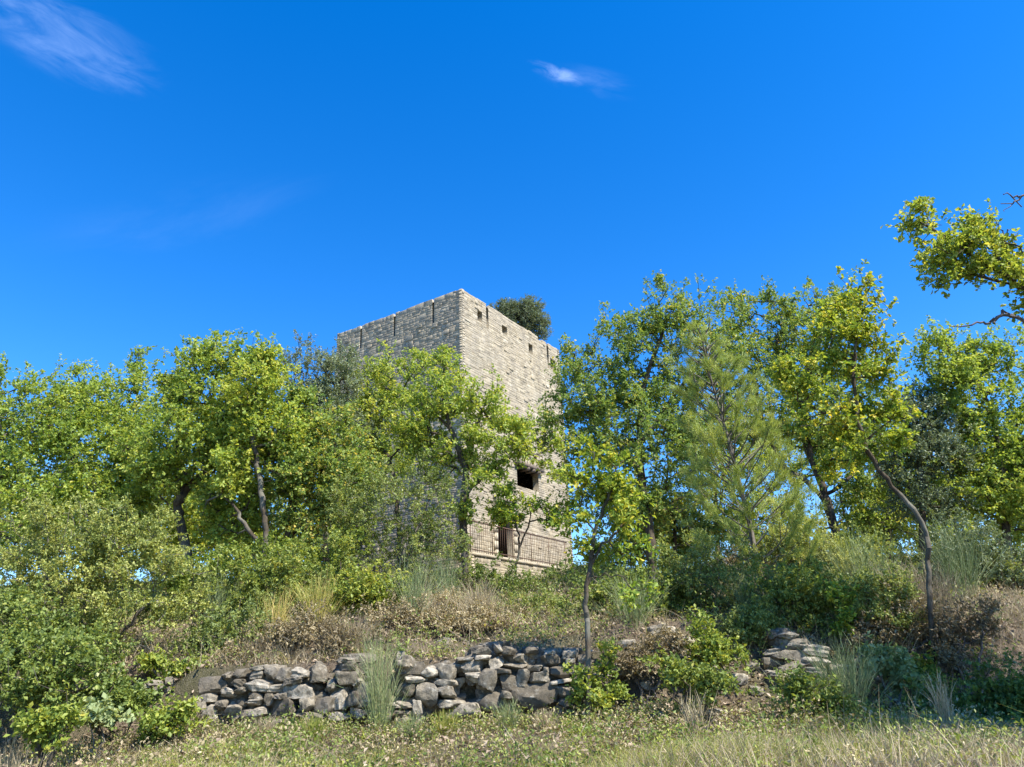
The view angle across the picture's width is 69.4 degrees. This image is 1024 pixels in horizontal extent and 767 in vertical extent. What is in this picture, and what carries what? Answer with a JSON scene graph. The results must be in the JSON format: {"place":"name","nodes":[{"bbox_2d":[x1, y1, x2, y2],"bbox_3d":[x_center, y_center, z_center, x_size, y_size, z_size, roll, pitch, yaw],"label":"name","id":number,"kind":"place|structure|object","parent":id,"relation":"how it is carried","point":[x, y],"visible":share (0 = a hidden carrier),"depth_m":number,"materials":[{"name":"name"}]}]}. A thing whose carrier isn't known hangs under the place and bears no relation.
{"place":"outdoors","nodes":[
{"label":"outdoors","id":0,"kind":"place"},
{"bbox_2d":[0,577,1022,766],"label":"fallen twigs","id":1,"kind":"object","parent":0,"point":[460,637],"visible":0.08,"depth_m":8.65,"materials":[{"name":"brown wood"}]},
{"bbox_2d":[0,558,1023,766],"bbox_3d":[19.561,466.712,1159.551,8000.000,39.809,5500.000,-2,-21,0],"label":"ground","id":2,"kind":"structure","parent":0,"point":[188,683],"depth_m":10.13,"materials":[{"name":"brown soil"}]},
{"bbox_2d":[3,694,90,766],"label":"bright shrub","id":3,"kind":"object","parent":2,"relation":"on","point":[43,727],"visible":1,"depth_m":7.81,"materials":[{"name":"green plant"}]},
{"bbox_2d":[0,351,106,565],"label":"oak tree","id":4,"kind":"object","parent":2,"relation":"on","point":[10,452],"visible":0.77,"depth_m":18.21,"materials":[{"name":"green plant"}]},
{"bbox_2d":[0,594,135,764],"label":"green shrub","id":5,"kind":"object","parent":2,"relation":"on","point":[31,684],"visible":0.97,"depth_m":8.97,"materials":[{"name":"green plant"}]},
{"bbox_2d":[0,579,136,714],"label":"green shrub","id":6,"kind":"object","parent":2,"relation":"on","point":[18,595],"visible":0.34,"depth_m":10.35,"materials":[{"name":"green plant"}]},
{"bbox_2d":[0,345,196,582],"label":"oak tree","id":7,"kind":"object","parent":2,"relation":"on","point":[113,413],"visible":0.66,"depth_m":19.07,"materials":[{"name":"green plant"}]},
{"bbox_2d":[0,450,207,592],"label":"oak tree","id":8,"kind":"object","parent":2,"relation":"on","point":[53,472],"visible":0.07,"depth_m":21.09,"materials":[{"name":"green plant"}]},
{"bbox_2d":[76,692,135,762],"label":"fig seedling","id":9,"kind":"object","parent":2,"relation":"on","point":[104,713],"visible":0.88,"depth_m":8.43,"materials":[{"name":"green plant"}]},
{"bbox_2d":[47,665,165,742],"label":"green shrub","id":10,"kind":"object","parent":2,"relation":"on","point":[138,696],"visible":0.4,"depth_m":9.06,"materials":[{"name":"green plant"}]},
{"bbox_2d":[0,490,231,659],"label":"evergreen shrub","id":11,"kind":"object","parent":2,"relation":"on","point":[97,553],"visible":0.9,"depth_m":11.71,"materials":[{"name":"green plant"}]},
{"bbox_2d":[125,692,212,747],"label":"bright shrub","id":12,"kind":"object","parent":2,"relation":"on","point":[151,719],"visible":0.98,"depth_m":8.80,"materials":[{"name":"green plant"}]},
{"bbox_2d":[133,642,206,693],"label":"green shrub","id":13,"kind":"object","parent":2,"relation":"on","point":[155,662],"visible":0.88,"depth_m":10.44,"materials":[{"name":"green plant"}]},
{"bbox_2d":[101,327,284,610],"bbox_3d":[-7.340,1.937,17.529,4.336,7.062,3.093,7,-23,-23],"label":"oak tree","id":14,"kind":"object","parent":2,"relation":"on","point":[186,387],"visible":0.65,"depth_m":17.23,"materials":[{"name":"green plant"}]},
{"bbox_2d":[140,540,250,616],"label":"green shrub","id":15,"kind":"object","parent":2,"relation":"on","point":[180,581],"visible":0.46,"depth_m":13.74,"materials":[{"name":"green plant"}]},
{"bbox_2d":[165,596,275,658],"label":"green shrub","id":16,"kind":"object","parent":2,"relation":"on","point":[219,621],"visible":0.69,"depth_m":11.32,"materials":[{"name":"green plant"}]},
{"bbox_2d":[150,463,316,561],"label":"oak tree","id":17,"kind":"object","parent":2,"relation":"on","point":[203,545],"visible":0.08,"depth_m":20.80,"materials":[{"name":"green plant"}]},
{"bbox_2d":[178,332,339,571],"bbox_3d":[-5.719,2.092,16.908,3.477,6.445,3.143,-2,-21,0],"label":"oak tree","id":18,"kind":"object","parent":2,"relation":"on","point":[260,362],"visible":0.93,"depth_m":16.70,"materials":[{"name":"green plant"}]},
{"bbox_2d":[202,528,370,618],"bbox_3d":[-4.035,3.566,13.287,2.955,1.866,1.460,-2,-21,0],"label":"green shrub","id":19,"kind":"object","parent":2,"relation":"on","point":[255,579],"visible":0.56,"depth_m":13.16,"materials":[{"name":"green plant"}]},
{"bbox_2d":[204,601,378,663],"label":"withered shrub","id":20,"kind":"object","parent":2,"relation":"on","point":[272,632],"visible":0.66,"depth_m":10.79,"materials":[{"name":"brown plant"}]},
{"bbox_2d":[230,573,354,629],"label":"evergreen shrub","id":21,"kind":"object","parent":2,"relation":"on","point":[258,596],"visible":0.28,"depth_m":12.65,"materials":[{"name":"green plant"}]},
{"bbox_2d":[239,524,374,605],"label":"green shrub","id":22,"kind":"object","parent":2,"relation":"on","point":[268,548],"visible":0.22,"depth_m":14.55,"materials":[{"name":"green plant"}]},
{"bbox_2d":[269,595,351,656],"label":"withered shrub","id":23,"kind":"object","parent":2,"relation":"on","point":[299,626],"visible":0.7,"depth_m":10.89,"materials":[{"name":"brown plant"}]},
{"bbox_2d":[245,376,389,604],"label":"oak tree","id":24,"kind":"object","parent":2,"relation":"on","point":[303,482],"visible":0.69,"depth_m":16.89,"materials":[{"name":"green plant"}]},
{"bbox_2d":[287,567,355,622],"bbox_3d":[-3.206,3.499,12.174,1.330,1.047,1.333,-20,-27,37],"label":"dry broom","id":25,"kind":"object","parent":2,"relation":"on","point":[320,593],"visible":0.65,"depth_m":12.14,"materials":[{"name":"yellow plant"}]},
{"bbox_2d":[270,329,383,565],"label":"holm oak","id":26,"kind":"object","parent":2,"relation":"on","point":[332,363],"visible":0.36,"depth_m":20.60,"materials":[{"name":"green plant"}]},
{"bbox_2d":[314,613,386,655],"bbox_3d":[-2.327,3.639,10.787,1.199,0.752,1.175,-2,-21,0],"label":"dry broom","id":27,"kind":"object","parent":2,"relation":"on","point":[360,638],"visible":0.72,"depth_m":10.73,"materials":[{"name":"plant"}]},
{"bbox_2d":[309,424,417,568],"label":"oak tree","id":28,"kind":"object","parent":2,"relation":"on","point":[397,469],"visible":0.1,"depth_m":22.40,"materials":[{"name":"green plant"}]},
{"bbox_2d":[327,559,412,617],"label":"green shrub","id":29,"kind":"object","parent":2,"relation":"on","point":[369,588],"visible":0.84,"depth_m":12.47,"materials":[{"name":"green plant"}]},
{"bbox_2d":[321,622,430,733],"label":"broom plant","id":30,"kind":"object","parent":2,"relation":"on","point":[373,691],"visible":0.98,"depth_m":9.46,"materials":[{"name":"green plant"}]},
{"bbox_2d":[58,693,704,754],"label":"wall weeds","id":31,"kind":"object","parent":2,"relation":"on","point":[426,727],"depth_m":9.08,"materials":[{"name":"green plant"}]},
{"bbox_2d":[336,338,440,572],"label":"oak tree","id":32,"kind":"object","parent":2,"relation":"on","point":[378,377],"visible":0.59,"depth_m":21.08,"materials":[{"name":"green plant"}]},
{"bbox_2d":[59,694,725,757],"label":"grass","id":33,"kind":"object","parent":2,"relation":"on","point":[420,729],"depth_m":8.95,"materials":[{"name":"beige plant"}]},
{"bbox_2d":[310,449,482,589],"bbox_3d":[-2.489,2.977,15.483,3.068,3.166,3.308,-18,-26,34],"label":"evergreen shrub","id":34,"kind":"object","parent":2,"relation":"on","point":[420,521],"visible":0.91,"depth_m":15.35,"materials":[{"name":"green plant"}]},
{"bbox_2d":[190,641,611,729],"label":"dry stone wall","id":35,"kind":"structure","parent":2,"relation":"on","point":[529,677],"depth_m":9.84,"materials":[{"name":"grey stone"}]},
{"bbox_2d":[356,588,449,636],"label":"withered shrub","id":36,"kind":"object","parent":2,"relation":"on","point":[407,615],"visible":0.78,"depth_m":11.74,"materials":[{"name":"brown plant"}]},
{"bbox_2d":[375,547,465,616],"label":"broom plant","id":37,"kind":"object","parent":2,"relation":"on","point":[408,592],"visible":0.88,"depth_m":12.21,"materials":[{"name":"green plant"}]},
{"bbox_2d":[331,289,572,578],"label":"stone tower","id":38,"kind":"structure","parent":2,"relation":"on","point":[479,334],"depth_m":30.10,"materials":[{"name":"stone"}]},
{"bbox_2d":[488,293,553,341],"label":"holm oak","id":39,"kind":"object","parent":38,"relation":"on","point":[521,314],"visible":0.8,"depth_m":36.86,"materials":[{"name":"green plant"}]},
{"bbox_2d":[411,597,522,638],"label":"withered shrub","id":40,"kind":"object","parent":2,"relation":"on","point":[457,618],"visible":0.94,"depth_m":11.63,"materials":[{"name":"brown plant"}]},
{"bbox_2d":[377,343,581,599],"bbox_3d":[-0.857,1.948,18.263,4.997,6.745,2.414,-11,-23,22],"label":"oak tree","id":41,"kind":"object","parent":2,"relation":"on","point":[458,404],"visible":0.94,"depth_m":18.53,"materials":[{"name":"green plant"}]},
{"bbox_2d":[403,585,575,619],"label":"withered shrub","id":42,"kind":"object","parent":2,"relation":"on","point":[456,605],"visible":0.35,"depth_m":12.85,"materials":[{"name":"brown plant"}]},
{"bbox_2d":[448,551,552,599],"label":"green shrub","id":43,"kind":"object","parent":2,"relation":"on","point":[480,573],"visible":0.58,"depth_m":15.94,"materials":[{"name":"green plant"}]},
{"bbox_2d":[440,520,567,582],"bbox_3d":[-0.039,6.746,26.576,1.320,2.674,6.567,-15,-25,30],"label":"railing","id":44,"kind":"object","parent":2,"relation":"on","point":[526,565],"depth_m":25.52,"materials":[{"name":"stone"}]},
{"bbox_2d":[0,623,1023,766],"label":"dry grass","id":45,"kind":"structure","parent":2,"relation":"on","point":[708,747],"depth_m":6.23,"materials":[{"name":"plant"}]},
{"bbox_2d":[0,561,1023,766],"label":"withered undergrowth","id":46,"kind":"object","parent":2,"relation":"on","point":[534,725],"visible":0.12,"depth_m":8.77,"materials":[{"name":"brown plant"}]},
{"bbox_2d":[0,672,1023,766],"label":"withered ground cover","id":47,"kind":"object","parent":2,"relation":"on","point":[775,765],"visible":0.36,"depth_m":7.72,"materials":[{"name":"brown plant"}]},
{"bbox_2d":[0,541,1023,708],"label":"undergrowth","id":48,"kind":"object","parent":2,"relation":"on","point":[432,647],"visible":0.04,"depth_m":11.39,"materials":[{"name":"green plant"}]},
{"bbox_2d":[1,663,1023,766],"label":"ground cover","id":49,"kind":"object","parent":2,"relation":"on","point":[762,725],"visible":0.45,"depth_m":7.75,"materials":[{"name":"green plant"}]},
{"bbox_2d":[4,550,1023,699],"bbox_3d":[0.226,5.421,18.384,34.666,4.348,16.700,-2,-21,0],"label":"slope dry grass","id":50,"kind":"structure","parent":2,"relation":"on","point":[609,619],"depth_m":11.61,"materials":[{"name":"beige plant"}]},
{"bbox_2d":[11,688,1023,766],"bbox_3d":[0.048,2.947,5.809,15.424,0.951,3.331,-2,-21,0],"label":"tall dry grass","id":51,"kind":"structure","parent":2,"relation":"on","point":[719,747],"depth_m":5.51,"materials":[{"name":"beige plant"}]},
{"bbox_2d":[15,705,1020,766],"bbox_3d":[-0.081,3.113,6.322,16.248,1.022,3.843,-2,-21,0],"label":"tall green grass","id":52,"kind":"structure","parent":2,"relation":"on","point":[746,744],"depth_m":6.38,"materials":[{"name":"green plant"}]},
{"bbox_2d":[476,479,583,579],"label":"young oak","id":53,"kind":"object","parent":2,"relation":"on","point":[499,515],"visible":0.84,"depth_m":19.02,"materials":[{"name":"green leaf"},{"name":"bark"}]},
{"bbox_2d":[492,585,583,620],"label":"green shrub","id":54,"kind":"object","parent":2,"relation":"on","point":[539,600],"visible":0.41,"depth_m":12.86,"materials":[{"name":"green plant"}]},
{"bbox_2d":[53,654,1023,766],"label":"dark ground cover","id":55,"kind":"object","parent":2,"relation":"on","point":[1017,718],"visible":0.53,"depth_m":7.74,"materials":[{"name":"green plant"}]},
{"bbox_2d":[492,555,618,600],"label":"green shrub","id":56,"kind":"object","parent":2,"relation":"on","point":[547,571],"visible":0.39,"depth_m":15.36,"materials":[{"name":"green plant"}]},
{"bbox_2d":[165,691,1023,766],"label":"bright ground cover","id":57,"kind":"object","parent":2,"relation":"on","point":[725,732],"visible":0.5,"depth_m":7.54,"materials":[{"name":"green plant"}]},
{"bbox_2d":[561,636,633,720],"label":"green shrub","id":58,"kind":"object","parent":2,"relation":"on","point":[600,695],"visible":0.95,"depth_m":9.39,"materials":[{"name":"green plant"}]},
{"bbox_2d":[546,430,666,718],"bbox_3d":[1.274,2.476,9.891,1.572,3.983,1.165,-2,-21,0],"label":"young oak","id":59,"kind":"object","parent":2,"relation":"on","point":[615,483],"visible":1,"depth_m":10.16,"materials":[{"name":"green plant"}]},
{"bbox_2d":[575,569,676,631],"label":"broom plant","id":60,"kind":"object","parent":2,"relation":"on","point":[637,600],"visible":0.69,"depth_m":11.08,"materials":[{"name":"green plant"}]},
{"bbox_2d":[555,540,723,623],"bbox_3d":[1.977,3.324,12.156,2.300,1.364,1.990,9,-24,-26],"label":"green shrub","id":61,"kind":"object","parent":2,"relation":"on","point":[597,593],"visible":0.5,"depth_m":11.98,"materials":[{"name":"green plant"}]},
{"bbox_2d":[566,473,724,570],"bbox_3d":[4.123,4.570,23.933,4.955,3.464,2.776,-2,-21,0],"label":"oak scrub","id":62,"kind":"object","parent":2,"relation":"on","point":[629,562],"visible":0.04,"depth_m":23.41,"materials":[{"name":"green plant"}]},
{"bbox_2d":[527,269,773,578],"bbox_3d":[3.739,1.107,20.152,6.787,9.134,4.164,-2,-21,0],"label":"oak tree","id":63,"kind":"object","parent":2,"relation":"on","point":[603,404],"visible":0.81,"depth_m":19.77,"materials":[{"name":"green plant"}]},
{"bbox_2d":[608,623,693,702],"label":"withered shrub","id":64,"kind":"object","parent":2,"relation":"on","point":[626,660],"visible":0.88,"depth_m":9.84,"materials":[{"name":"brown plant"}]},
{"bbox_2d":[575,466,752,572],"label":"oak tree","id":65,"kind":"object","parent":2,"relation":"on","point":[702,524],"visible":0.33,"depth_m":21.17,"materials":[{"name":"green plant"}]},
{"bbox_2d":[679,687,718,739],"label":"grass clump","id":66,"kind":"object","parent":2,"relation":"on","point":[693,719],"visible":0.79,"depth_m":8.06,"materials":[{"name":"beige plant"}]},
{"bbox_2d":[635,641,764,720],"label":"green shrub","id":67,"kind":"object","parent":2,"relation":"on","point":[675,673],"visible":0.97,"depth_m":8.99,"materials":[{"name":"green plant"}]},
{"bbox_2d":[683,602,751,678],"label":"bright shrub","id":68,"kind":"object","parent":2,"relation":"on","point":[718,652],"visible":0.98,"depth_m":9.86,"materials":[{"name":"green plant"}]},
{"bbox_2d":[652,527,808,617],"bbox_3d":[3.653,3.199,12.412,2.656,1.658,1.641,-2,-21,0],"label":"green shrub","id":69,"kind":"object","parent":2,"relation":"on","point":[710,578],"visible":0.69,"depth_m":12.28,"materials":[{"name":"green plant"}]},
{"bbox_2d":[646,393,814,547],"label":"oak tree","id":70,"kind":"object","parent":2,"relation":"on","point":[753,514],"visible":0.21,"depth_m":24.93,"materials":[{"name":"green plant"}]},
{"bbox_2d":[657,505,810,569],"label":"oak scrub","id":71,"kind":"object","parent":2,"relation":"on","point":[762,526],"visible":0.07,"depth_m":23.44,"materials":[{"name":"green plant"}]},
{"bbox_2d":[662,313,838,594],"bbox_3d":[4.431,1.386,13.942,3.009,6.050,2.747,-7,-22,11],"label":"young pine","id":72,"kind":"object","parent":2,"relation":"on","point":[723,439],"visible":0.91,"depth_m":13.84,"materials":[{"name":"green plant"}]},
{"bbox_2d":[714,592,790,647],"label":"evergreen shrub","id":73,"kind":"object","parent":2,"relation":"on","point":[763,620],"visible":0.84,"depth_m":10.68,"materials":[{"name":"green plant"}]},
{"bbox_2d":[739,555,851,638],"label":"green shrub","id":74,"kind":"object","parent":2,"relation":"on","point":[786,596],"visible":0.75,"depth_m":11.09,"materials":[{"name":"green plant"}]},
{"bbox_2d":[760,628,830,683],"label":"dry stone wall","id":75,"kind":"structure","parent":2,"relation":"on","point":[771,656],"depth_m":10.15,"materials":[{"name":"grey stone"}]},
{"bbox_2d":[701,275,905,537],"bbox_3d":[8.136,0.940,21.110,5.772,9.121,3.597,-2,-21,0],"label":"oak tree","id":76,"kind":"object","parent":2,"relation":"on","point":[785,314],"visible":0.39,"depth_m":21.07,"materials":[{"name":"green plant"}]},
{"bbox_2d":[764,660,869,721],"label":"green shrub","id":77,"kind":"object","parent":2,"relation":"on","point":[797,683],"visible":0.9,"depth_m":8.60,"materials":[{"name":"green plant"}]},
{"bbox_2d":[736,396,911,549],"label":"oak tree","id":78,"kind":"object","parent":2,"relation":"on","point":[808,474],"visible":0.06,"depth_m":24.65,"materials":[{"name":"green plant"}]},
{"bbox_2d":[757,510,892,590],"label":"evergreen shrub","id":79,"kind":"object","parent":2,"relation":"on","point":[772,544],"visible":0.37,"depth_m":13.37,"materials":[{"name":"green plant"}]},
{"bbox_2d":[816,574,862,654],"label":"shrub","id":80,"kind":"object","parent":2,"relation":"on","point":[845,613],"visible":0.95,"depth_m":10.59,"materials":[{"name":"green plant"}]},
{"bbox_2d":[767,519,912,576],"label":"green shrub","id":81,"kind":"object","parent":2,"relation":"on","point":[874,537],"visible":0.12,"depth_m":14.98,"materials":[{"name":"green plant"}]},
{"bbox_2d":[770,632,914,718],"bbox_3d":[4.073,3.538,9.055,1.720,1.078,1.800,-2,-21,0],"label":"broom plant","id":82,"kind":"object","parent":2,"relation":"on","point":[852,684],"visible":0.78,"depth_m":8.88,"materials":[{"name":"green plant"}]},
{"bbox_2d":[761,258,936,667],"bbox_3d":[5.184,1.110,11.382,2.226,6.666,2.264,11,-25,-31],"label":"oak tree","id":83,"kind":"object","parent":2,"relation":"on","point":[852,331],"visible":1,"depth_m":11.55,"materials":[{"name":"green plant"}]},
{"bbox_2d":[773,516,955,584],"bbox_3d":[5.852,3.076,12.593,2.859,1.723,3.104,10,-24,-29],"label":"broom plant","id":84,"kind":"object","parent":2,"relation":"on","point":[855,561],"visible":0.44,"depth_m":12.59,"materials":[{"name":"green plant"}]},
{"bbox_2d":[818,559,935,646],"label":"evergreen shrub","id":85,"kind":"object","parent":2,"relation":"on","point":[864,589],"visible":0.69,"depth_m":10.69,"materials":[{"name":"green plant"}]},
{"bbox_2d":[799,594,967,662],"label":"withered shrub","id":86,"kind":"object","parent":2,"relation":"on","point":[883,632],"visible":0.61,"depth_m":10.40,"materials":[{"name":"brown plant"}]},
{"bbox_2d":[855,630,924,710],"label":"green shrub","id":87,"kind":"object","parent":2,"relation":"on","point":[898,661],"visible":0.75,"depth_m":9.52,"materials":[{"name":"green plant"}]},
{"bbox_2d":[836,556,956,642],"bbox_3d":[5.805,3.115,10.917,2.159,1.409,2.245,-2,-21,0],"label":"dry broom","id":88,"kind":"object","parent":2,"relation":"on","point":[914,605],"visible":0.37,"depth_m":10.75,"materials":[{"name":"brown plant"}]},
{"bbox_2d":[823,393,979,562],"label":"oak tree","id":89,"kind":"object","parent":2,"relation":"on","point":[864,518],"visible":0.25,"depth_m":20.22,"materials":[{"name":"green plant"}]},
{"bbox_2d":[863,581,943,642],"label":"withered shrub","id":90,"kind":"object","parent":2,"relation":"on","point":[916,630],"visible":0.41,"depth_m":10.53,"materials":[{"name":"brown plant"}]},
{"bbox_2d":[861,372,985,567],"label":"holm oak","id":91,"kind":"object","parent":2,"relation":"on","point":[930,441],"visible":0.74,"depth_m":17.09,"materials":[{"name":"green plant"}]},
{"bbox_2d":[906,640,958,693],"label":"bright shrub","id":92,"kind":"object","parent":2,"relation":"on","point":[922,665],"visible":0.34,"depth_m":9.86,"materials":[{"name":"green plant"}]},
{"bbox_2d":[916,670,958,726],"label":"grass clump","id":93,"kind":"object","parent":2,"relation":"on","point":[945,704],"visible":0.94,"depth_m":7.46,"materials":[{"name":"green plant"}]},
{"bbox_2d":[882,553,993,622],"bbox_3d":[6.279,3.178,11.184,1.818,1.310,1.903,-20,-27,38],"label":"dry broom","id":94,"kind":"object","parent":2,"relation":"on","point":[950,595],"visible":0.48,"depth_m":10.98,"materials":[{"name":"brown plant"}]},
{"bbox_2d":[880,192,1023,327],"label":"oak tree","id":95,"kind":"object","parent":2,"relation":"on","point":[982,261],"visible":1,"depth_m":10.15,"materials":[{"name":"green plant"}]},
{"bbox_2d":[884,509,1019,599],"bbox_3d":[7.811,2.949,12.910,2.422,1.674,2.240,-2,-21,0],"label":"broom plant","id":96,"kind":"object","parent":2,"relation":"on","point":[961,562],"visible":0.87,"depth_m":12.73,"materials":[{"name":"green plant"}]},
{"bbox_2d":[900,671,1004,721],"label":"green shrub","id":97,"kind":"object","parent":2,"relation":"on","point":[962,697],"visible":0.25,"depth_m":8.73,"materials":[{"name":"green plant"}]},
{"bbox_2d":[899,315,1023,570],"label":"oak tree","id":98,"kind":"object","parent":2,"relation":"on","point":[1004,488],"visible":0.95,"depth_m":17.48,"materials":[{"name":"green plant"}]},
{"bbox_2d":[913,592,1013,688],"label":"withered shrub","id":99,"kind":"object","parent":2,"relation":"on","point":[945,631],"visible":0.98,"depth_m":10.10,"materials":[{"name":"brown plant"}]},
{"bbox_2d":[909,520,1023,585],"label":"green shrub","id":100,"kind":"object","parent":2,"relation":"on","point":[1000,568],"visible":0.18,"depth_m":13.83,"materials":[{"name":"green plant"}]},
{"bbox_2d":[915,503,1023,588],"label":"evergreen shrub","id":101,"kind":"object","parent":2,"relation":"on","point":[985,532],"visible":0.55,"depth_m":13.65,"materials":[{"name":"green plant"}]},
{"bbox_2d":[953,647,1023,726],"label":"green shrub","id":102,"kind":"object","parent":2,"relation":"on","point":[1008,689],"visible":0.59,"depth_m":8.56,"materials":[{"name":"green plant"}]},
{"bbox_2d":[0,0,1023,584],"label":"sky","id":103,"kind":"structure","parent":0,"point":[170,169],"materials":[{"name":"blue"}]},
{"bbox_2d":[8,698,1023,766],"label":"green grass","id":104,"kind":"structure","parent":0,"point":[625,754],"depth_m":7.32,"materials":[{"name":"green plant"}]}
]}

